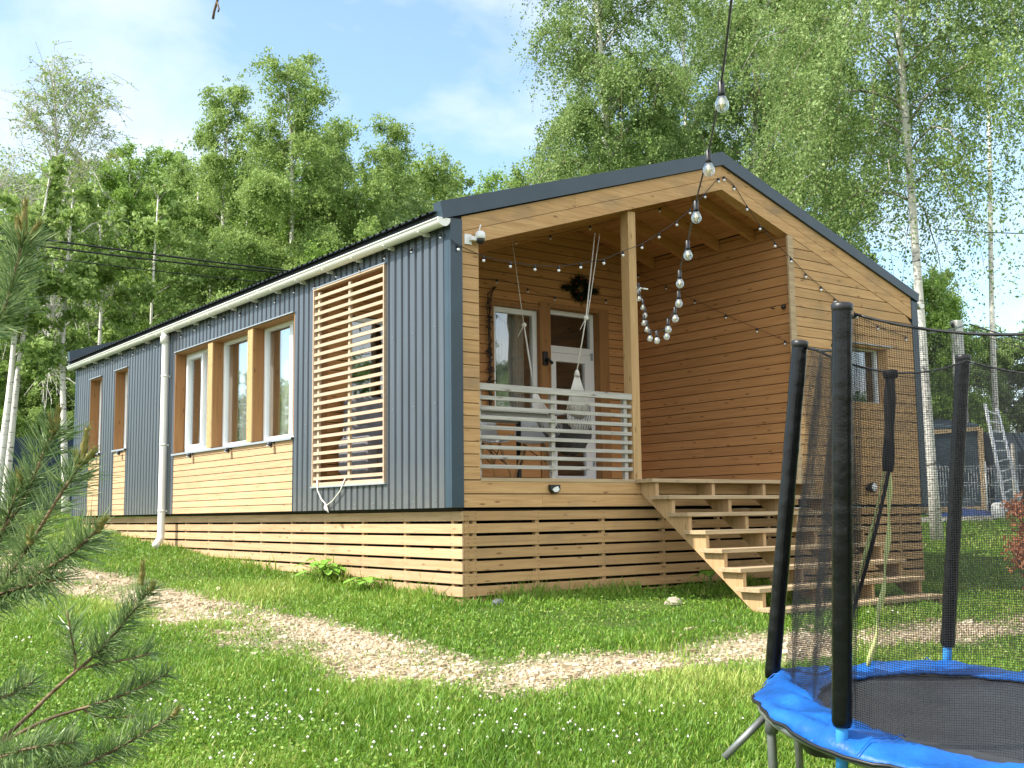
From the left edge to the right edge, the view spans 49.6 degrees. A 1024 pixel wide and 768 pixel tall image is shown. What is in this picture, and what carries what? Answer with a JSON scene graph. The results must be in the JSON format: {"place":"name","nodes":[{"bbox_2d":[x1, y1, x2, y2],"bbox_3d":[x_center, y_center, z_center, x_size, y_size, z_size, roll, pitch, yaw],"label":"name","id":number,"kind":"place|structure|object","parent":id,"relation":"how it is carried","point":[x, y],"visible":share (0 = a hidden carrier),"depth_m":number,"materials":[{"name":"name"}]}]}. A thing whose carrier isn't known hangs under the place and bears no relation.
{"place":"outdoors","nodes":[
{"label":"outdoors","id":0,"kind":"place"},
{"bbox_2d":[0,251,259,281],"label":"power cable","id":1,"kind":"object","parent":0,"point":[141,269],"visible":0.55,"depth_m":25.28,"materials":[{"name":"black plastic"}]},
{"bbox_2d":[0,240,281,272],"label":"power cable","id":2,"kind":"object","parent":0,"point":[154,259],"visible":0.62,"depth_m":25.12,"materials":[{"name":"black plastic"}]},
{"bbox_2d":[0,233,286,270],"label":"power cable","id":3,"kind":"object","parent":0,"point":[160,255],"visible":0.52,"depth_m":25.23,"materials":[{"name":"black plastic"}]},
{"bbox_2d":[212,0,219,18],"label":"birch twig","id":4,"kind":"object","parent":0,"point":[214,9],"visible":1,"depth_m":5.01,"materials":[{"name":"brown"}]},
{"bbox_2d":[0,504,1023,767],"bbox_3d":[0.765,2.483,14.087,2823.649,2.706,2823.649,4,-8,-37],"label":"ground","id":5,"kind":"structure","parent":0,"point":[424,665],"depth_m":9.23,"materials":[{"name":"green plant"}]},
{"bbox_2d":[0,338,52,428],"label":"leafy tree","id":6,"kind":"object","parent":5,"relation":"on","point":[2,349],"visible":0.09,"depth_m":31.28,"materials":[{"name":"green plant"}]},
{"bbox_2d":[0,342,74,437],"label":"leafy tree","id":7,"kind":"object","parent":5,"relation":"on","point":[2,377],"visible":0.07,"depth_m":30.94,"materials":[{"name":"green plant"}]},
{"bbox_2d":[0,356,75,437],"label":"leafy tree","id":8,"kind":"object","parent":5,"relation":"on","point":[37,395],"visible":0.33,"depth_m":30.71,"materials":[{"name":"green plant"}]},
{"bbox_2d":[0,184,78,506],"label":"birch tree","id":9,"kind":"object","parent":5,"relation":"on","point":[30,362],"visible":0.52,"depth_m":24.19,"materials":[{"name":"green plant"}]},
{"bbox_2d":[8,151,73,198],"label":"leafy tree","id":10,"kind":"object","parent":5,"relation":"on","point":[42,163],"depth_m":47.33,"materials":[{"name":"green plant"}]},
{"bbox_2d":[10,436,73,509],"bbox_3d":[-11.658,2.178,25.701,3.199,2.021,1.027,4,-8,-37],"label":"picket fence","id":11,"kind":"object","parent":5,"relation":"on","point":[17,449],"visible":0.16,"depth_m":26.51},
{"bbox_2d":[0,212,85,432],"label":"leafy tree","id":12,"kind":"object","parent":5,"relation":"on","point":[57,328],"visible":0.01,"depth_m":34.34,"materials":[{"name":"green plant"}]},
{"bbox_2d":[0,151,98,510],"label":"birch tree","id":13,"kind":"object","parent":5,"relation":"on","point":[56,170],"visible":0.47,"depth_m":25.05,"materials":[{"name":"green plant"}]},
{"bbox_2d":[2,296,98,420],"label":"leafy tree","id":14,"kind":"object","parent":5,"relation":"on","point":[72,329],"depth_m":35.93,"materials":[{"name":"green plant"}]},
{"bbox_2d":[0,168,126,321],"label":"leafy tree","id":15,"kind":"object","parent":5,"relation":"on","point":[2,206],"visible":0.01,"depth_m":41.55,"materials":[{"name":"green plant"}]},
{"bbox_2d":[66,382,75,439],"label":"leafy tree","id":16,"kind":"object","parent":5,"relation":"on","point":[70,414],"visible":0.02,"depth_m":29.96,"materials":[{"name":"green plant"}]},
{"bbox_2d":[28,180,119,513],"bbox_3d":[-10.382,-0.815,25.976,2.436,8.007,2.367,0,-7,-2],"label":"birch tree","id":17,"kind":"object","parent":5,"relation":"on","point":[84,270],"visible":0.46,"depth_m":25.80,"materials":[{"name":"green plant"}]},
{"bbox_2d":[0,40,154,436],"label":"birch tree","id":18,"kind":"object","parent":5,"relation":"on","point":[34,115],"visible":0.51,"depth_m":31.80,"materials":[{"name":"green plant"}]},
{"bbox_2d":[44,151,129,318],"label":"leafy tree","id":19,"kind":"object","parent":5,"relation":"on","point":[109,157],"visible":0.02,"depth_m":39.27,"materials":[{"name":"green plant"}]},
{"bbox_2d":[0,193,187,767],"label":"pine tree","id":20,"kind":"object","parent":5,"relation":"on","point":[21,485],"visible":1,"depth_m":2.60,"materials":[{"name":"green plant"}]},
{"bbox_2d":[57,316,135,428],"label":"leafy tree","id":21,"kind":"object","parent":5,"relation":"on","point":[90,327],"visible":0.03,"depth_m":33.10,"materials":[{"name":"green plant"}]},
{"bbox_2d":[53,184,148,362],"bbox_3d":[-9.894,-0.825,26.872,2.027,8.177,2.945,1,-7,-13],"label":"birch tree","id":22,"kind":"object","parent":5,"relation":"on","point":[111,313],"visible":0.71,"depth_m":27.01,"materials":[{"name":"green plant"}]},
{"bbox_2d":[42,177,196,298],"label":"leafy tree","id":23,"kind":"object","parent":5,"relation":"on","point":[141,198],"depth_m":45.40,"materials":[{"name":"green plant"}]},
{"bbox_2d":[64,138,199,402],"bbox_3d":[-12.588,-2.108,36.566,5.397,12.614,5.012,4,-8,-37],"label":"leafy tree","id":24,"kind":"object","parent":5,"relation":"on","point":[126,187],"visible":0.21,"depth_m":36.85,"materials":[{"name":"green plant"}]},
{"bbox_2d":[103,268,184,333],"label":"leafy tree","id":25,"kind":"object","parent":5,"relation":"on","point":[128,284],"visible":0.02,"depth_m":34.89,"materials":[{"name":"green plant"}]},
{"bbox_2d":[115,176,203,338],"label":"birch tree","id":26,"kind":"object","parent":5,"relation":"on","point":[150,296],"visible":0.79,"depth_m":28.69,"materials":[{"name":"green plant"}]},
{"bbox_2d":[149,153,200,319],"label":"birch tree","id":27,"kind":"object","parent":5,"relation":"on","point":[183,181],"visible":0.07,"depth_m":41.42,"materials":[{"name":"green plant"}]},
{"bbox_2d":[118,139,233,306],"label":"leafy tree","id":28,"kind":"object","parent":5,"relation":"on","point":[199,192],"visible":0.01,"depth_m":47.07,"materials":[{"name":"green plant"}]},
{"bbox_2d":[116,219,285,337],"bbox_3d":[-9.226,-0.687,33.435,5.466,9.283,6.669,-2,-7,13],"label":"leafy tree","id":29,"kind":"object","parent":5,"relation":"on","point":[179,268],"visible":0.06,"depth_m":32.99,"materials":[{"name":"green plant"}]},
{"bbox_2d":[168,73,267,308],"bbox_3d":[-9.215,-2.924,35.860,4.492,14.186,4.370,4,-8,-37],"label":"birch tree","id":30,"kind":"object","parent":5,"relation":"on","point":[213,167],"visible":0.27,"depth_m":35.73,"materials":[{"name":"green plant"}]},
{"bbox_2d":[128,162,308,331],"bbox_3d":[-9.473,-1.431,39.084,8.262,12.972,8.708,-4,-7,24],"label":"leafy tree","id":31,"kind":"object","parent":5,"relation":"on","point":[297,172],"visible":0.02,"depth_m":38.48,"materials":[{"name":"green plant"}]},
{"bbox_2d":[236,136,272,230],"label":"birch tree","id":32,"kind":"object","parent":5,"relation":"on","point":[251,166],"depth_m":43.07,"materials":[{"name":"green plant"}]},
{"bbox_2d":[203,235,313,300],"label":"leafy tree","id":33,"kind":"object","parent":5,"relation":"on","point":[288,251],"visible":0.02,"depth_m":33.20,"materials":[{"name":"green plant"}]},
{"bbox_2d":[179,46,359,306],"bbox_3d":[-6.896,-3.334,33.888,5.584,14.640,5.682,-2,-7,9],"label":"birch tree","id":34,"kind":"object","parent":5,"relation":"on","point":[276,193],"visible":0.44,"depth_m":33.98,"materials":[{"name":"green plant"}]},
{"bbox_2d":[203,114,410,250],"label":"leafy tree","id":35,"kind":"object","parent":5,"relation":"on","point":[355,126],"visible":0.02,"depth_m":40.42,"materials":[{"name":"green plant"}]},
{"bbox_2d":[293,558,347,578],"bbox_3d":[-2.004,2.008,11.858,0.717,0.303,0.608,4,-8,-37],"label":"leafy plant","id":36,"kind":"object","parent":5,"relation":"on","point":[330,569],"visible":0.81,"depth_m":11.76,"materials":[{"name":"green plant"}]},
{"bbox_2d":[259,190,389,263],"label":"leafy tree","id":37,"kind":"object","parent":5,"relation":"on","point":[320,253],"visible":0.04,"depth_m":33.92,"materials":[{"name":"green plant"}]},
{"bbox_2d":[303,116,360,240],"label":"birch tree","id":38,"kind":"object","parent":5,"relation":"on","point":[335,132],"visible":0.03,"depth_m":38.47,"materials":[{"name":"green plant"}]},
{"bbox_2d":[306,160,416,246],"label":"leafy tree","id":39,"kind":"object","parent":5,"relation":"on","point":[356,200],"visible":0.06,"depth_m":34.24,"materials":[{"name":"green plant"}]},
{"bbox_2d":[343,576,384,589],"bbox_3d":[-1.497,2.014,11.112,0.394,0.168,0.426,-5,-8,30],"label":"leafy plant","id":40,"kind":"object","parent":5,"relation":"on","point":[367,579],"visible":0.87,"depth_m":11.11,"materials":[{"name":"green plant"}]},
{"bbox_2d":[347,110,436,227],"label":"birch tree","id":41,"kind":"object","parent":5,"relation":"on","point":[391,156],"visible":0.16,"depth_m":38.11,"materials":[{"name":"green plant"}]},
{"bbox_2d":[363,186,467,231],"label":"leafy tree","id":42,"kind":"object","parent":5,"relation":"on","point":[415,211],"visible":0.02,"depth_m":35.86,"materials":[{"name":"green plant"}]},
{"bbox_2d":[366,142,480,210],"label":"leafy tree","id":43,"kind":"object","parent":5,"relation":"on","point":[425,168],"visible":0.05,"depth_m":40.88,"materials":[{"name":"green plant"}]},
{"bbox_2d":[420,146,460,211],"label":"birch tree","id":44,"kind":"object","parent":5,"relation":"on","point":[441,176],"visible":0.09,"depth_m":40.14,"materials":[{"name":"green plant"}]},
{"bbox_2d":[444,162,511,198],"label":"leafy tree","id":45,"kind":"object","parent":5,"relation":"on","point":[495,177],"visible":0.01,"depth_m":45.44,"materials":[{"name":"green plant"}]},
{"bbox_2d":[66,152,927,604],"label":"wooden house","id":46,"kind":"structure","parent":5,"relation":"on","point":[700,392],"depth_m":13.58,"materials":[{"name":"grey paint"}]},
{"bbox_2d":[98,381,101,452],"bbox_3d":[-6.994,0.550,19.133,0.070,1.280,0.630,4,-8,-37],"label":"window","id":47,"kind":"structure","parent":46,"relation":"in","point":[100,381],"depth_m":19.33,"materials":[{"name":"white plastic"}]},
{"bbox_2d":[123,372,127,447],"bbox_3d":[-6.172,0.411,18.046,0.070,1.280,0.610,4,-8,-37],"label":"window","id":48,"kind":"structure","parent":46,"relation":"in","point":[126,375],"depth_m":18.24,"materials":[{"name":"white plastic"}]},
{"bbox_2d":[184,346,233,451],"bbox_3d":[-4.270,0.227,15.658,0.262,1.420,1.220,4,-8,-37],"label":"window","id":49,"kind":"structure","parent":46,"relation":"in","point":[202,354],"depth_m":15.59,"materials":[{"name":"white plastic"}]},
{"bbox_2d":[222,333,274,446],"bbox_3d":[-3.457,0.091,14.592,0.250,1.420,1.155,4,-8,-37],"label":"window","id":50,"kind":"structure","parent":46,"relation":"in","point":[243,346],"depth_m":14.93,"materials":[{"name":"white plastic"}]},
{"bbox_2d":[93,233,441,369],"bbox_3d":[-3.953,-0.831,14.823,0.026,0.088,10.946,4,-8,-37],"label":"garland","id":51,"kind":"object","parent":46,"relation":"attached to","point":[411,250],"visible":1,"depth_m":13.06,"materials":[{"name":"black plastic"}]},
{"bbox_2d":[263,320,293,440],"bbox_3d":[-2.671,-0.041,13.553,0.250,1.420,1.165,4,-8,-37],"label":"window","id":52,"kind":"structure","parent":46,"relation":"in","point":[287,335],"depth_m":13.90,"materials":[{"name":"white plastic"}]},
{"bbox_2d":[317,478,345,512],"bbox_3d":[-1.957,1.200,11.941,0.025,0.364,0.653,4,-8,-37],"label":"cord","id":53,"kind":"object","parent":46,"relation":"attached to","point":[325,507],"visible":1,"depth_m":11.97,"materials":[{"name":"white fabric"}]},
{"bbox_2d":[339,397,382,480],"bbox_3d":[-1.419,0.623,12.445,0.920,0.990,0.800,4,-8,-37],"label":"armchair","id":54,"kind":"object","parent":46,"relation":"on","point":[365,435],"visible":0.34,"depth_m":12.30,"materials":[{"name":"white metal"}]},
{"bbox_2d":[352,317,382,324],"bbox_3d":[-1.448,0.061,13.144,1.140,1.630,0.070,4,-8,-37],"label":"window","id":55,"kind":"structure","parent":46,"relation":"in","point":[364,320],"depth_m":13.01,"materials":[{"name":"clear glass"}]},
{"bbox_2d":[464,224,485,244],"bbox_3d":[-0.349,-1.425,10.529,0.204,0.202,0.099,3,-7,-26],"label":"security camera","id":56,"kind":"object","parent":46,"relation":"attached to","point":[479,237],"visible":1,"depth_m":10.51,"materials":[{"name":"white plastic"}]},
{"bbox_2d":[340,279,619,302],"bbox_3d":[-0.137,-1.177,14.117,4.577,0.499,0.038,4,-8,-37],"label":"garland","id":57,"kind":"object","parent":46,"relation":"attached to","point":[541,293],"visible":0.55,"depth_m":14.57,"materials":[{"name":"black plastic"}]},
{"bbox_2d":[486,287,495,405],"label":"fairy lights","id":58,"kind":"object","parent":46,"relation":"hanging from","point":[489,351],"visible":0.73,"depth_m":13.94,"materials":[{"name":"black plastic"}]},
{"bbox_2d":[481,422,512,477],"bbox_3d":[-0.296,0.670,12.211,0.472,0.842,0.490,3,-8,-30],"label":"shell chair","id":59,"kind":"object","parent":46,"relation":"on","point":[487,432],"visible":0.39,"depth_m":12.34,"materials":[{"name":"white plastic"}]},
{"bbox_2d":[494,306,537,407],"bbox_3d":[-0.040,-0.236,14.360,0.740,1.470,0.250,4,-8,-37],"label":"window","id":60,"kind":"structure","parent":46,"relation":"in","point":[508,348],"depth_m":14.48,"materials":[{"name":"white plastic"}]},
{"bbox_2d":[481,409,564,477],"bbox_3d":[-0.274,0.665,11.769,1.550,0.740,0.760,4,-8,-37],"label":"garden table","id":61,"kind":"object","parent":46,"relation":"on","point":[513,414],"visible":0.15,"depth_m":11.83,"materials":[{"name":"grey"}]},
{"bbox_2d":[512,421,548,477],"bbox_3d":[0.251,0.689,12.429,0.472,0.842,0.490,-1,-7,6],"label":"shell chair","id":62,"kind":"object","parent":46,"relation":"on","point":[530,433],"visible":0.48,"depth_m":12.59,"materials":[{"name":"white plastic"}]},
{"bbox_2d":[543,351,553,364],"bbox_3d":[0.473,-0.337,14.457,0.088,0.180,0.132,10,-13,-57],"label":"wall lamp","id":63,"kind":"object","parent":46,"relation":"attached to","point":[546,359],"visible":1,"depth_m":14.45,"materials":[{"name":"black plastic"}]},
{"bbox_2d":[548,485,560,492],"bbox_3d":[0.415,1.024,10.834,0.120,0.080,0.050,4,-8,-37],"label":"wall light","id":64,"kind":"object","parent":46,"relation":"attached to","point":[554,489],"visible":1,"depth_m":10.81,"materials":[{"name":"black plastic"}]},
{"bbox_2d":[512,233,599,455],"bbox_3d":[0.551,-0.433,12.340,0.826,2.468,0.764,4,-8,-37],"label":"hammock","id":65,"kind":"object","parent":46,"relation":"hanging from","point":[576,384],"visible":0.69,"depth_m":12.14,"materials":[{"name":"white fabric"}]},
{"bbox_2d":[550,310,595,478],"bbox_3d":[0.787,0.194,14.848,0.853,2.350,0.141,4,-8,-37],"label":"door","id":66,"kind":"structure","parent":46,"relation":"in","point":[561,354],"depth_m":14.98,"materials":[{"name":"white plastic"}]},
{"bbox_2d":[560,271,601,305],"bbox_3d":[0.935,-1.267,14.963,0.721,0.489,0.220,4,-8,-37],"label":"wreath","id":67,"kind":"object","parent":46,"relation":"attached to","point":[581,297],"visible":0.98,"depth_m":14.93,"materials":[{"name":"brown plant"}]},
{"bbox_2d":[450,178,719,271],"bbox_3d":[0.900,-1.772,11.562,3.751,1.438,0.042,4,-8,-37],"label":"garland","id":68,"kind":"object","parent":46,"relation":"attached to","point":[558,267],"visible":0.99,"depth_m":11.35,"materials":[{"name":"black plastic"}]},
{"bbox_2d":[515,200,693,244],"bbox_3d":[1.111,-1.931,13.408,2.238,0.319,0.146,-3,-7,20],"label":"garland","id":69,"kind":"object","parent":46,"relation":"attached to","point":[606,221],"visible":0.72,"depth_m":13.51,"materials":[{"name":"black plastic"}]},
{"bbox_2d":[637,274,785,344],"bbox_3d":[2.535,-1.007,14.481,0.027,1.339,2.551,4,-8,-37],"label":"garland","id":70,"kind":"object","parent":46,"relation":"attached to","point":[716,310],"visible":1,"depth_m":14.19,"materials":[{"name":"black plastic"}]},
{"bbox_2d":[723,176,906,340],"bbox_3d":[3.832,-1.484,13.747,3.464,1.641,0.036,4,-8,-37],"label":"garland","id":71,"kind":"object","parent":46,"relation":"attached to","point":[775,244],"visible":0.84,"depth_m":13.37,"materials":[{"name":"black plastic"}]},
{"bbox_2d":[852,348,878,402],"bbox_3d":[4.336,-0.110,14.187,1.040,0.710,0.070,4,-8,-37],"label":"window","id":72,"kind":"structure","parent":46,"relation":"in","point":[874,356],"depth_m":14.48,"materials":[{"name":"white plastic"}]},
{"bbox_2d":[865,482,876,492],"bbox_3d":[4.481,1.292,13.835,0.132,0.130,0.114,4,-8,-37],"label":"wall light","id":73,"kind":"object","parent":46,"relation":"attached to","point":[873,487],"visible":0.46,"depth_m":13.79,"materials":[{"name":"black plastic"}]},
{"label":"wall hook","id":74,"kind":"object","parent":46,"relation":"attached to","visible":0},
{"bbox_2d":[636,0,732,343],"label":"string lights","id":75,"kind":"object","parent":74,"relation":"hanging from","point":[720,97],"visible":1,"depth_m":5.34,"materials":[{"name":"glass"}]},
{"bbox_2d":[492,599,503,604],"bbox_3d":[-0.125,2.008,10.166,0.118,0.080,0.095,4,-8,-37],"label":"rock","id":76,"kind":"object","parent":5,"relation":"on","point":[496,601],"visible":0.62,"depth_m":10.14,"materials":[{"name":"grey stone"}]},
{"bbox_2d":[0,549,1023,702],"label":"gravel","id":77,"kind":"structure","parent":5,"relation":"on","point":[539,671],"depth_m":8.38,"materials":[{"name":"beige gravel"}]},
{"bbox_2d":[0,543,1023,767],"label":"clover","id":78,"kind":"object","parent":5,"relation":"on","point":[234,742],"depth_m":6.85,"materials":[{"name":"green plant"}]},
{"bbox_2d":[478,153,566,190],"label":"leafy tree","id":79,"kind":"object","parent":5,"relation":"on","point":[517,179],"visible":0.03,"depth_m":39.77,"materials":[{"name":"green plant"}]},
{"bbox_2d":[534,128,671,177],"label":"leafy tree","id":80,"kind":"object","parent":5,"relation":"on","point":[614,157],"depth_m":39.01,"materials":[{"name":"green plant"}]},
{"bbox_2d":[504,0,730,186],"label":"birch tree","id":81,"kind":"object","parent":5,"relation":"on","point":[585,122],"visible":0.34,"depth_m":25.49,"materials":[{"name":"green plant"}]},
{"bbox_2d":[664,597,682,605],"bbox_3d":[1.503,2.051,10.379,0.162,0.125,0.121,5,-9,-42],"label":"rock","id":82,"kind":"object","parent":5,"relation":"on","point":[672,599],"visible":0.66,"depth_m":10.34,"materials":[{"name":"stone"}]},
{"bbox_2d":[614,0,746,161],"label":"birch tree","id":83,"kind":"object","parent":5,"relation":"on","point":[654,52],"visible":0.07,"depth_m":34.15,"materials":[{"name":"green plant"}]},
{"bbox_2d":[688,569,721,587],"bbox_3d":[2.089,2.050,11.558,0.593,0.235,0.516,4,-8,-37],"label":"leafy plant","id":84,"kind":"object","parent":5,"relation":"on","point":[710,573],"visible":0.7,"depth_m":11.54,"materials":[{"name":"green plant"}]},
{"bbox_2d":[659,0,881,257],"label":"birch tree","id":85,"kind":"object","parent":5,"relation":"on","point":[732,151],"visible":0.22,"depth_m":27.69,"materials":[{"name":"green plant"}]},
{"bbox_2d":[636,478,942,614],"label":"staircase","id":86,"kind":"structure","parent":5,"relation":"on","point":[734,579],"depth_m":11.26,"materials":[{"name":"brown wood"}]},
{"bbox_2d":[739,1,891,507],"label":"birch tree","id":87,"kind":"object","parent":5,"relation":"on","point":[847,178],"visible":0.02,"depth_m":31.44,"materials":[{"name":"green plant"}]},
{"bbox_2d":[666,0,1023,540],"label":"birch tree","id":88,"kind":"object","parent":5,"relation":"on","point":[822,102],"visible":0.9,"depth_m":20.27,"materials":[{"name":"green plant"}]},
{"bbox_2d":[722,302,1023,767],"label":"trampoline","id":89,"kind":"object","parent":5,"relation":"on","point":[946,711],"visible":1,"depth_m":4.29,"materials":[{"name":"fabric"}]},
{"bbox_2d":[892,419,986,514],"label":"garden shed","id":90,"kind":"structure","parent":5,"relation":"on","point":[949,451],"depth_m":25.59,"materials":[{"name":"wood"}]},
{"bbox_2d":[924,264,975,397],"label":"birch tree","id":91,"kind":"object","parent":5,"relation":"on","point":[947,278],"visible":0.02,"depth_m":40.70,"materials":[{"name":"green plant"}]},
{"bbox_2d":[889,0,1023,432],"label":"birch tree","id":92,"kind":"object","parent":5,"relation":"on","point":[991,298],"visible":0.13,"depth_m":29.77,"materials":[{"name":"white plant"}]},
{"bbox_2d":[921,516,992,521],"bbox_3d":[9.084,2.763,22.712,1.430,0.122,0.120,-2,-7,12],"label":"plank","id":93,"kind":"object","parent":5,"relation":"on","point":[990,517],"visible":0.21,"depth_m":22.60,"materials":[{"name":"brown wood"}]},
{"bbox_2d":[950,320,968,421],"bbox_3d":[11.051,0.936,27.222,0.450,5.046,0.220,4,-8,-37],"label":"utility pole","id":94,"kind":"object","parent":5,"relation":"on","point":[956,323],"visible":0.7,"depth_m":27.37,"materials":[{"name":"concrete"}]},
{"bbox_2d":[910,268,1013,432],"bbox_3d":[14.046,0.323,35.482,5.181,8.182,5.588,4,-8,-37],"label":"leafy tree","id":95,"kind":"object","parent":5,"relation":"on","point":[933,304],"visible":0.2,"depth_m":35.04,"materials":[{"name":"green plant"}]},
{"bbox_2d":[941,508,994,519],"bbox_3d":[9.455,2.708,22.994,1.240,0.286,0.600,-1,-7,0],"label":"blue tarp","id":96,"kind":"object","parent":5,"relation":"on","point":[980,514],"visible":0.23,"depth_m":22.79,"materials":[{"name":"plastic"}]},
{"bbox_2d":[925,462,1021,514],"bbox_3d":[10.411,2.298,22.756,3.660,1.465,0.042,-4,-7,24],"label":"wire fence","id":97,"kind":"object","parent":5,"relation":"on","point":[985,472],"visible":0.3,"depth_m":23.03,"materials":[{"name":"grey metal"}]},
{"bbox_2d":[965,322,1023,432],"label":"leafy tree","id":98,"kind":"object","parent":5,"relation":"on","point":[1007,353],"visible":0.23,"depth_m":37.99,"materials":[{"name":"green plant"}]},
{"bbox_2d":[991,501,1004,517],"bbox_3d":[9.987,2.585,22.815,0.254,0.410,0.260,4,-8,-37],"label":"canister","id":99,"kind":"object","parent":5,"relation":"on","point":[1000,511],"visible":0.27,"depth_m":22.71,"materials":[{"name":"white plastic"}]},
{"bbox_2d":[983,404,1019,508],"bbox_3d":[10.859,1.604,24.551,0.466,2.478,1.798,-2,-7,10],"label":"ladder","id":100,"kind":"object","parent":5,"relation":"on","point":[1007,451],"visible":0.33,"depth_m":24.59,"materials":[{"name":"metal"}]},
{"bbox_2d":[984,432,1023,510],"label":"garden fence","id":101,"kind":"object","parent":5,"relation":"on","point":[1003,472],"visible":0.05,"depth_m":25.49,"materials":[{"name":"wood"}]},
{"bbox_2d":[1000,492,1023,589],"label":"shrub","id":102,"kind":"object","parent":5,"relation":"on","point":[1022,524],"visible":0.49,"depth_m":12.21,"materials":[{"name":"red plant"}]},
{"bbox_2d":[0,0,1023,508],"label":"sky","id":103,"kind":"structure","parent":0,"point":[445,68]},
{"bbox_2d":[935,229,1022,233],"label":"power cable","id":104,"kind":"object","parent":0,"point":[979,231],"visible":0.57,"depth_m":25.99,"materials":[{"name":"black plastic"}]},
{"bbox_2d":[969,323,1023,340],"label":"power cable","id":105,"kind":"object","parent":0,"point":[991,331],"visible":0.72,"depth_m":26.40,"materials":[{"name":"black plastic"}]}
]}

